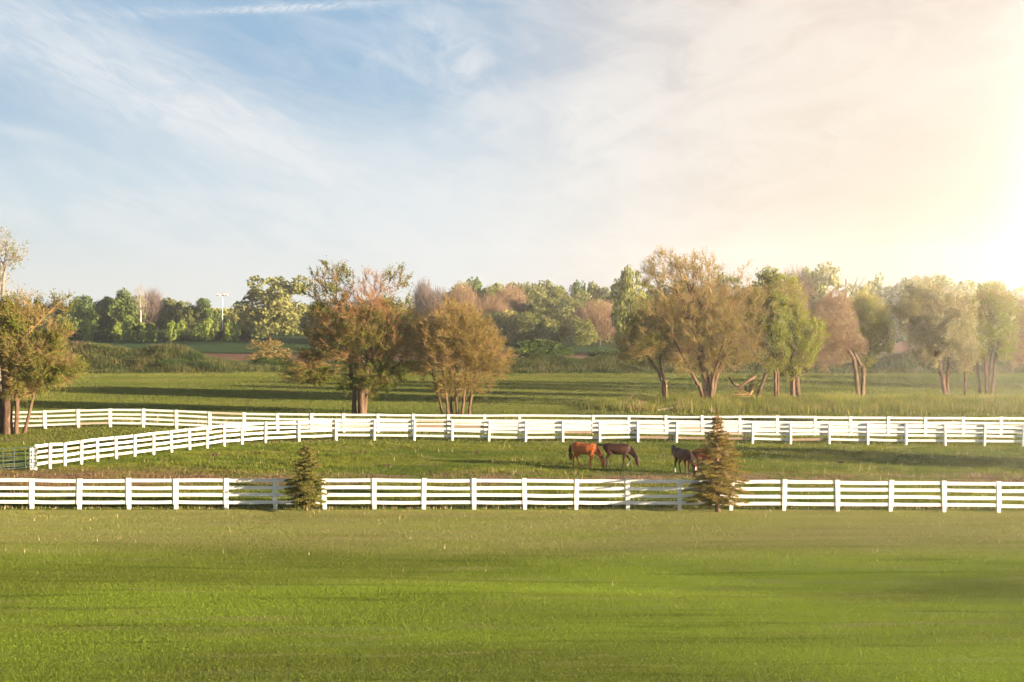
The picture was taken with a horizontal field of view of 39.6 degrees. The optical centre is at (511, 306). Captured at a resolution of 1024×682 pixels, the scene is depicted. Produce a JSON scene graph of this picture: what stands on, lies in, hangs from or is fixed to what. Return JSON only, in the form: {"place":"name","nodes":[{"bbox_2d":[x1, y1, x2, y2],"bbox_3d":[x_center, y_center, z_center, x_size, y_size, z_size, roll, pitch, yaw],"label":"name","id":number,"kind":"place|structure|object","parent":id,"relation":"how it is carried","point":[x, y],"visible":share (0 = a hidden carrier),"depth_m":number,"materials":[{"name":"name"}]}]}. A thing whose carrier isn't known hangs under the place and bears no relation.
{"place":"outdoors","nodes":[
{"label":"outdoors","id":0,"kind":"place"},
{"bbox_2d":[0,441,1022,583],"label":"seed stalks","id":1,"kind":"object","parent":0,"point":[540,498],"visible":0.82,"depth_m":64.62,"materials":[{"name":"plant"}]},
{"bbox_2d":[0,323,1023,681],"bbox_3d":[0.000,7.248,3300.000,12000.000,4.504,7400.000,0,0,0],"label":"ground","id":2,"kind":"structure","parent":0,"point":[228,349],"depth_m":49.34,"materials":[{"name":"plant"}]},
{"bbox_2d":[0,225,29,387],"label":"tree","id":3,"kind":"object","parent":2,"relation":"on","point":[2,276],"visible":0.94,"depth_m":127.89,"materials":[{"name":"green plant"}]},
{"bbox_2d":[0,284,91,433],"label":"tree","id":4,"kind":"object","parent":2,"relation":"on","point":[16,326],"visible":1,"depth_m":101.58,"materials":[{"name":"green plant"}]},
{"bbox_2d":[33,302,62,333],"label":"distant tree","id":5,"kind":"object","parent":2,"relation":"on","point":[49,318],"visible":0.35,"depth_m":400.36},
{"bbox_2d":[53,304,81,335],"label":"distant tree","id":6,"kind":"object","parent":2,"relation":"on","point":[67,318],"visible":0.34,"depth_m":399.55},
{"bbox_2d":[66,328,82,341],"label":"bush","id":7,"kind":"object","parent":2,"relation":"on","point":[76,337],"visible":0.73,"depth_m":367.90,"materials":[{"name":"green plant"}]},
{"bbox_2d":[63,294,100,332],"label":"distant tree","id":8,"kind":"object","parent":2,"relation":"on","point":[83,307],"visible":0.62,"depth_m":400.21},
{"bbox_2d":[79,317,92,341],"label":"sapling","id":9,"kind":"object","parent":2,"relation":"on","point":[85,335],"visible":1,"depth_m":366.96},
{"bbox_2d":[89,320,99,341],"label":"sapling","id":10,"kind":"object","parent":2,"relation":"on","point":[93,325],"visible":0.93,"depth_m":371.37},
{"bbox_2d":[91,295,114,334],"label":"distant tree","id":11,"kind":"object","parent":2,"relation":"on","point":[100,307],"visible":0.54,"depth_m":404.87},
{"bbox_2d":[95,330,113,341],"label":"bush","id":12,"kind":"object","parent":2,"relation":"on","point":[107,335],"visible":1,"depth_m":371.09,"materials":[{"name":"green plant"}]},
{"bbox_2d":[111,322,121,340],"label":"sapling","id":13,"kind":"object","parent":2,"relation":"on","point":[117,334],"visible":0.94,"depth_m":379.16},
{"bbox_2d":[106,287,146,333],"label":"distant tree","id":14,"kind":"object","parent":2,"relation":"on","point":[123,304],"visible":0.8,"depth_m":401.10,"materials":[{"name":"plant"}]},
{"bbox_2d":[121,320,132,341],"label":"sapling","id":15,"kind":"object","parent":2,"relation":"on","point":[126,335],"visible":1,"depth_m":367.60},
{"bbox_2d":[125,330,140,340],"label":"bush","id":16,"kind":"object","parent":2,"relation":"on","point":[134,337],"visible":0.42,"depth_m":375.71,"materials":[{"name":"green plant"}]},
{"bbox_2d":[132,285,149,322],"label":"birch tree","id":17,"kind":"object","parent":2,"relation":"on","point":[139,303],"visible":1,"depth_m":392.05,"materials":[{"name":"white plant"}]},
{"bbox_2d":[136,322,145,341],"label":"sapling","id":18,"kind":"object","parent":2,"relation":"on","point":[142,337],"visible":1,"depth_m":370.02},
{"bbox_2d":[131,309,154,337],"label":"distant tree","id":19,"kind":"object","parent":2,"relation":"on","point":[135,328],"visible":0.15,"depth_m":415.34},
{"bbox_2d":[143,323,157,341],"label":"sapling","id":20,"kind":"object","parent":2,"relation":"on","point":[150,333],"visible":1,"depth_m":367.42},
{"bbox_2d":[137,287,165,331],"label":"distant tree","id":21,"kind":"object","parent":2,"relation":"on","point":[154,308],"visible":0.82,"depth_m":405.19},
{"bbox_2d":[157,329,168,340],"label":"bush","id":22,"kind":"object","parent":2,"relation":"on","point":[160,333],"visible":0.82,"depth_m":377.58,"materials":[{"name":"green plant"}]},
{"bbox_2d":[165,320,177,341],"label":"sapling","id":23,"kind":"object","parent":2,"relation":"on","point":[170,335],"visible":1,"depth_m":368.15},
{"bbox_2d":[157,297,189,337],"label":"distant tree","id":24,"kind":"object","parent":2,"relation":"on","point":[173,308],"visible":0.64,"depth_m":405.54,"materials":[{"name":"green plant"}]},
{"bbox_2d":[176,321,185,340],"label":"sapling","id":25,"kind":"object","parent":2,"relation":"on","point":[180,325],"visible":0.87,"depth_m":376.90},
{"bbox_2d":[179,329,195,341],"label":"bush","id":26,"kind":"object","parent":2,"relation":"on","point":[188,335],"visible":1,"depth_m":374.31,"materials":[{"name":"green plant"}]},
{"bbox_2d":[178,300,203,332],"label":"distant tree","id":27,"kind":"object","parent":2,"relation":"on","point":[188,320],"visible":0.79,"depth_m":401.05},
{"bbox_2d":[193,323,204,340],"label":"sapling","id":28,"kind":"object","parent":2,"relation":"on","point":[198,333],"visible":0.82,"depth_m":377.49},
{"bbox_2d":[192,298,221,331],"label":"distant tree","id":29,"kind":"object","parent":2,"relation":"on","point":[202,307],"visible":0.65,"depth_m":400.98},
{"bbox_2d":[200,318,215,341],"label":"sapling","id":30,"kind":"object","parent":2,"relation":"on","point":[207,335],"visible":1,"depth_m":367.19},
{"bbox_2d":[210,330,224,340],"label":"bush","id":31,"kind":"object","parent":2,"relation":"on","point":[218,336],"visible":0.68,"depth_m":379.58,"materials":[{"name":"green plant"}]},
{"bbox_2d":[224,319,233,341],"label":"sapling","id":32,"kind":"object","parent":2,"relation":"on","point":[227,334],"visible":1,"depth_m":374.04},
{"bbox_2d":[218,308,242,332],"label":"distant tree","id":33,"kind":"object","parent":2,"relation":"on","point":[227,314],"visible":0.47,"depth_m":406.07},
{"bbox_2d":[231,321,241,341],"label":"sapling","id":34,"kind":"object","parent":2,"relation":"on","point":[236,333],"visible":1,"depth_m":374.50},
{"bbox_2d":[232,308,254,333],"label":"distant tree","id":35,"kind":"object","parent":2,"relation":"on","point":[244,322],"visible":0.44,"depth_m":405.82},
{"bbox_2d":[240,328,254,340],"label":"bush","id":36,"kind":"object","parent":2,"relation":"on","point":[245,334],"visible":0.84,"depth_m":378.69,"materials":[{"name":"green plant"}]},
{"bbox_2d":[248,356,287,366],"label":"bush","id":37,"kind":"object","parent":2,"relation":"on","point":[263,360],"visible":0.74,"depth_m":215.29,"materials":[{"name":"green plant"}]},
{"bbox_2d":[244,339,292,361],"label":"shrub","id":38,"kind":"object","parent":2,"relation":"on","point":[269,354],"visible":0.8,"depth_m":221.67,"materials":[{"name":"brown plant"}]},
{"bbox_2d":[229,274,308,344],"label":"distant tree","id":39,"kind":"object","parent":2,"relation":"on","point":[278,310],"visible":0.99,"depth_m":342.55,"materials":[{"name":"green plant"}]},
{"bbox_2d":[283,443,330,510],"bbox_3d":[-9.187,7.644,63.545,2.146,3.165,1.957,0,0,-17],"label":"spruce tree","id":40,"kind":"object","parent":2,"relation":"on","point":[304,481],"visible":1,"depth_m":63.30,"materials":[{"name":"green plant"}]},
{"bbox_2d":[298,303,331,341],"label":"distant tree","id":41,"kind":"object","parent":2,"relation":"on","point":[306,319],"visible":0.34,"depth_m":367.14,"materials":[{"name":"green plant"}]},
{"bbox_2d":[276,255,430,413],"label":"tree","id":42,"kind":"object","parent":2,"relation":"on","point":[370,335],"visible":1,"depth_m":117.88,"materials":[{"name":"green plant"}]},
{"bbox_2d":[367,296,415,338],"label":"distant tree","id":43,"kind":"object","parent":2,"relation":"on","point":[406,309],"visible":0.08,"depth_m":359.54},
{"bbox_2d":[396,315,422,342],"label":"distant tree","id":44,"kind":"object","parent":2,"relation":"on","point":[408,324],"visible":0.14,"depth_m":341.90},
{"bbox_2d":[411,277,433,315],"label":"distant tree","id":45,"kind":"object","parent":2,"relation":"on","point":[420,288],"visible":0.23,"depth_m":360.31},
{"bbox_2d":[412,285,450,322],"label":"distant tree","id":46,"kind":"object","parent":2,"relation":"on","point":[430,298],"visible":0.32,"depth_m":343.29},
{"bbox_2d":[441,280,467,296],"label":"distant tree","id":47,"kind":"object","parent":2,"relation":"on","point":[448,294],"visible":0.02,"depth_m":367.44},
{"bbox_2d":[403,293,516,414],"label":"tree","id":48,"kind":"object","parent":2,"relation":"on","point":[441,340],"visible":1,"depth_m":117.33,"materials":[{"name":"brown plant"}]},
{"bbox_2d":[28,305,896,334],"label":"distant wood","id":49,"kind":"object","parent":2,"relation":"on","point":[276,332],"visible":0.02,"depth_m":450.51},
{"bbox_2d":[448,280,481,307],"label":"distant tree","id":50,"kind":"object","parent":2,"relation":"on","point":[465,296],"visible":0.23,"depth_m":360.01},
{"bbox_2d":[463,276,488,305],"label":"distant tree","id":51,"kind":"object","parent":2,"relation":"on","point":[478,290],"visible":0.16,"depth_m":375.67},
{"bbox_2d":[472,310,503,345],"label":"distant tree","id":52,"kind":"object","parent":2,"relation":"on","point":[494,315],"visible":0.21,"depth_m":334.28,"materials":[{"name":"green plant"}]},
{"bbox_2d":[468,292,513,322],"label":"distant tree","id":53,"kind":"object","parent":2,"relation":"on","point":[498,307],"visible":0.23,"depth_m":344.00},
{"bbox_2d":[482,284,516,307],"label":"distant tree","id":54,"kind":"object","parent":2,"relation":"on","point":[491,289],"visible":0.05,"depth_m":373.98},
{"bbox_2d":[491,314,524,345],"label":"distant tree","id":55,"kind":"object","parent":2,"relation":"on","point":[507,329],"visible":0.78,"depth_m":328.63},
{"bbox_2d":[497,281,522,293],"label":"distant tree","id":56,"kind":"object","parent":2,"relation":"on","point":[519,286],"visible":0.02,"depth_m":376.58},
{"bbox_2d":[0,478,1023,512],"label":"board fence","id":57,"kind":"object","parent":2,"relation":"on","point":[524,488],"visible":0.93,"depth_m":63.96,"materials":[{"name":"white paint"}]},
{"bbox_2d":[490,281,533,315],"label":"distant tree","id":58,"kind":"object","parent":2,"relation":"on","point":[510,292],"visible":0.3,"depth_m":359.32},
{"bbox_2d":[10,340,1023,373],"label":"bank weeds","id":59,"kind":"object","parent":2,"relation":"on","point":[107,363],"visible":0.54,"depth_m":202.07,"materials":[{"name":"plant"}]},
{"bbox_2d":[13,408,1023,435],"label":"board fence","id":60,"kind":"object","parent":2,"relation":"on","point":[277,418],"visible":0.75,"depth_m":102.57,"materials":[{"name":"white paint"}]},
{"bbox_2d":[502,291,534,316],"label":"distant tree","id":61,"kind":"object","parent":2,"relation":"on","point":[529,303],"visible":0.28,"depth_m":360.08,"materials":[{"name":"green plant"}]},
{"bbox_2d":[499,306,554,344],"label":"distant tree","id":62,"kind":"object","parent":2,"relation":"on","point":[523,319],"visible":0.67,"depth_m":327.84,"materials":[{"name":"plant"}]},
{"bbox_2d":[34,420,1023,469],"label":"board fence","id":63,"kind":"object","parent":2,"relation":"on","point":[189,445],"visible":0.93,"depth_m":94.88,"materials":[{"name":"white paint"}]},
{"bbox_2d":[0,447,36,468],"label":"tube gate","id":64,"kind":"structure","parent":63,"relation":"attached to","point":[14,460],"depth_m":79.28,"materials":[{"name":"metal"}]},
{"bbox_2d":[518,279,554,306],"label":"distant tree","id":65,"kind":"object","parent":2,"relation":"on","point":[534,289],"visible":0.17,"depth_m":371.19,"materials":[{"name":"green plant"}]},
{"bbox_2d":[505,339,575,358],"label":"bush","id":66,"kind":"object","parent":2,"relation":"on","point":[557,349],"visible":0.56,"depth_m":213.99,"materials":[{"name":"green plant"}]},
{"bbox_2d":[520,312,565,342],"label":"distant tree","id":67,"kind":"object","parent":2,"relation":"on","point":[551,335],"visible":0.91,"depth_m":325.68,"materials":[{"name":"plant"}]},
{"bbox_2d":[535,293,572,308],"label":"distant tree","id":68,"kind":"object","parent":2,"relation":"on","point":[541,300],"visible":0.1,"depth_m":351.77,"materials":[{"name":"green plant"}]},
{"bbox_2d":[539,298,582,342],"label":"distant tree","id":69,"kind":"object","parent":2,"relation":"on","point":[559,311],"visible":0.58,"depth_m":329.62,"materials":[{"name":"green plant"}]},
{"bbox_2d":[550,284,587,341],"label":"distant tree","id":70,"kind":"object","parent":2,"relation":"on","point":[561,291],"visible":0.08,"depth_m":373.56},
{"bbox_2d":[556,292,602,309],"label":"distant tree","id":71,"kind":"object","parent":2,"relation":"on","point":[585,296],"visible":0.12,"depth_m":350.91,"materials":[{"name":"green plant"}]},
{"bbox_2d":[569,280,589,301],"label":"distant tree","id":72,"kind":"object","parent":2,"relation":"on","point":[574,289],"visible":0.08,"depth_m":378.37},
{"bbox_2d":[565,318,600,346],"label":"distant tree","id":73,"kind":"object","parent":2,"relation":"on","point":[582,333],"visible":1,"depth_m":322.53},
{"bbox_2d":[568,442,604,467],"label":"horse","id":74,"kind":"object","parent":2,"relation":"on","point":[589,449],"visible":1,"depth_m":80.49},
{"bbox_2d":[570,299,616,345],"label":"distant tree","id":75,"kind":"object","parent":2,"relation":"on","point":[603,327],"visible":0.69,"depth_m":328.99,"materials":[{"name":"plant"}]},
{"bbox_2d":[587,280,609,341],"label":"distant tree","id":76,"kind":"object","parent":2,"relation":"on","point":[595,290],"visible":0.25,"depth_m":372.63,"materials":[{"name":"green plant"}]},
{"bbox_2d":[587,348,621,357],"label":"bush","id":77,"kind":"object","parent":2,"relation":"on","point":[599,353],"visible":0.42,"depth_m":221.28,"materials":[{"name":"green plant"}]},
{"bbox_2d":[598,295,615,342],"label":"distant tree","id":78,"kind":"object","parent":2,"relation":"on","point":[612,301],"visible":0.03,"depth_m":360.74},
{"bbox_2d":[595,443,638,467],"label":"horse","id":79,"kind":"object","parent":2,"relation":"on","point":[623,449],"visible":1,"depth_m":80.68},
{"bbox_2d":[609,264,646,353],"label":"distant tree","id":80,"kind":"object","parent":2,"relation":"on","point":[626,292],"visible":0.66,"depth_m":246.51,"materials":[{"name":"plant"}]},
{"bbox_2d":[611,306,680,398],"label":"tree","id":81,"kind":"object","parent":2,"relation":"on","point":[641,338],"visible":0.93,"depth_m":128.29,"materials":[{"name":"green plant"}]},
{"bbox_2d":[637,282,679,353],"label":"distant tree","id":82,"kind":"object","parent":2,"relation":"on","point":[650,294],"visible":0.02,"depth_m":273.71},
{"bbox_2d":[671,445,695,474],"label":"horse","id":83,"kind":"object","parent":2,"relation":"on","point":[684,455],"visible":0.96,"depth_m":77.44},
{"bbox_2d":[663,279,706,352],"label":"distant tree","id":84,"kind":"object","parent":2,"relation":"on","point":[665,291],"visible":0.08,"depth_m":272.34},
{"bbox_2d":[629,244,773,399],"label":"tree","id":85,"kind":"object","parent":2,"relation":"on","point":[698,319],"visible":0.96,"depth_m":127.89,"materials":[{"name":"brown plant"}]},
{"bbox_2d":[690,449,730,473],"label":"horse","id":86,"kind":"object","parent":2,"relation":"on","point":[699,456],"visible":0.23,"depth_m":77.28},
{"bbox_2d":[682,408,754,511],"bbox_3d":[9.174,6.848,63.155,3.222,4.740,3.168,0,0,37],"label":"spruce tree","id":87,"kind":"object","parent":2,"relation":"on","point":[717,478],"visible":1,"depth_m":62.94,"materials":[{"name":"green plant"}]},
{"bbox_2d":[700,272,747,351],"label":"distant tree","id":88,"kind":"object","parent":2,"relation":"on","point":[727,278],"visible":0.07,"depth_m":271.00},
{"bbox_2d":[713,302,759,352],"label":"distant tree","id":89,"kind":"object","parent":2,"relation":"on","point":[741,333],"visible":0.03,"depth_m":259.65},
{"bbox_2d":[726,389,753,400],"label":"fallen branch","id":90,"kind":"object","parent":2,"relation":"on","point":[742,393],"visible":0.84,"depth_m":127.86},
{"bbox_2d":[728,368,768,397],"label":"broken tree","id":91,"kind":"object","parent":2,"relation":"on","point":[753,383],"visible":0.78,"depth_m":129.23,"materials":[{"name":"brown plant"}]},
{"bbox_2d":[741,276,771,353],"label":"distant tree","id":92,"kind":"object","parent":2,"relation":"on","point":[755,283],"depth_m":271.28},
{"bbox_2d":[744,265,804,396],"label":"tree","id":93,"kind":"object","parent":2,"relation":"on","point":[779,318],"visible":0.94,"depth_m":129.05,"materials":[{"name":"green plant"}]},
{"bbox_2d":[777,262,819,343],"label":"distant tree","id":94,"kind":"object","parent":2,"relation":"on","point":[806,289],"visible":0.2,"depth_m":263.26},
{"bbox_2d":[772,271,830,396],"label":"tree","id":95,"kind":"object","parent":2,"relation":"on","point":[804,333],"visible":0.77,"depth_m":130.72,"materials":[{"name":"green plant"}]},
{"bbox_2d":[800,266,827,316],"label":"distant tree","id":96,"kind":"object","parent":2,"relation":"on","point":[810,274],"visible":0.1,"depth_m":267.66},
{"bbox_2d":[809,316,847,357],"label":"distant tree","id":97,"kind":"object","parent":2,"relation":"on","point":[830,342],"visible":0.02,"depth_m":250.85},
{"bbox_2d":[805,288,873,395],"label":"tree","id":98,"kind":"object","parent":2,"relation":"on","point":[837,335],"visible":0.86,"depth_m":145.42,"materials":[{"name":"brown plant"}]},
{"bbox_2d":[810,261,876,355],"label":"distant tree","id":99,"kind":"object","parent":2,"relation":"on","point":[828,277],"visible":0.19,"depth_m":259.94,"materials":[{"name":"green plant"}]},
{"bbox_2d":[844,287,899,390],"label":"tree","id":100,"kind":"object","parent":2,"relation":"on","point":[879,325],"visible":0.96,"depth_m":149.29,"materials":[{"name":"green plant"}]},
{"bbox_2d":[865,272,896,337],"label":"distant tree","id":101,"kind":"object","parent":2,"relation":"on","point":[879,291],"visible":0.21,"depth_m":355.34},
{"bbox_2d":[891,297,908,342],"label":"distant tree","id":102,"kind":"object","parent":2,"relation":"on","point":[899,334],"visible":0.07,"depth_m":358.55,"materials":[{"name":"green plant"}]},
{"bbox_2d":[890,275,935,341],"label":"distant tree","id":103,"kind":"object","parent":2,"relation":"on","point":[898,289],"visible":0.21,"depth_m":356.14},
{"bbox_2d":[888,275,981,394],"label":"tree","id":104,"kind":"object","parent":2,"relation":"on","point":[927,323],"visible":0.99,"depth_m":133.18,"materials":[{"name":"green plant"}]},
{"bbox_2d":[923,273,981,314],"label":"distant tree","id":105,"kind":"object","parent":2,"relation":"on","point":[969,287],"visible":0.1,"depth_m":355.99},
{"bbox_2d":[952,332,980,394],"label":"tree","id":106,"kind":"object","parent":2,"relation":"on","point":[961,363],"visible":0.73,"depth_m":133.42,"materials":[{"name":"brown plant"}]},
{"bbox_2d":[968,279,1023,395],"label":"tree","id":107,"kind":"object","parent":2,"relation":"on","point":[995,319],"visible":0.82,"depth_m":145.29,"materials":[{"name":"green plant"}]},
{"bbox_2d":[976,280,1023,317],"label":"distant tree","id":108,"kind":"object","parent":2,"relation":"on","point":[1014,292],"visible":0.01,"depth_m":359.92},
{"bbox_2d":[1000,296,1023,369],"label":"tree","id":109,"kind":"object","parent":2,"relation":"on","point":[1020,354],"visible":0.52,"depth_m":149.84,"materials":[{"name":"green plant"}]},
{"bbox_2d":[0,440,1023,508],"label":"paddock grass","id":110,"kind":"structure","parent":0,"point":[991,469],"depth_m":80.60,"materials":[{"name":"plant"}]},
{"bbox_2d":[0,371,1023,443],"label":"field grass","id":111,"kind":"structure","parent":0,"point":[609,378],"depth_m":142.19,"materials":[{"name":"plant"}]},
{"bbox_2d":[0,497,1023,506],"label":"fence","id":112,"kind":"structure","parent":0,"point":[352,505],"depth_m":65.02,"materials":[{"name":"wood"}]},
{"bbox_2d":[13,394,1010,426],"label":"dry grass","id":113,"kind":"structure","parent":0,"point":[303,420],"depth_m":109.91,"materials":[{"name":"plant"}]},
{"bbox_2d":[0,0,1023,308],"label":"sky","id":114,"kind":"structure","parent":0,"point":[185,150],"materials":[{"name":"blue"}]},
{"bbox_2d":[580,389,1023,416],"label":"tall grass","id":115,"kind":"structure","parent":0,"point":[901,403],"depth_m":125.18,"materials":[{"name":"plant"}]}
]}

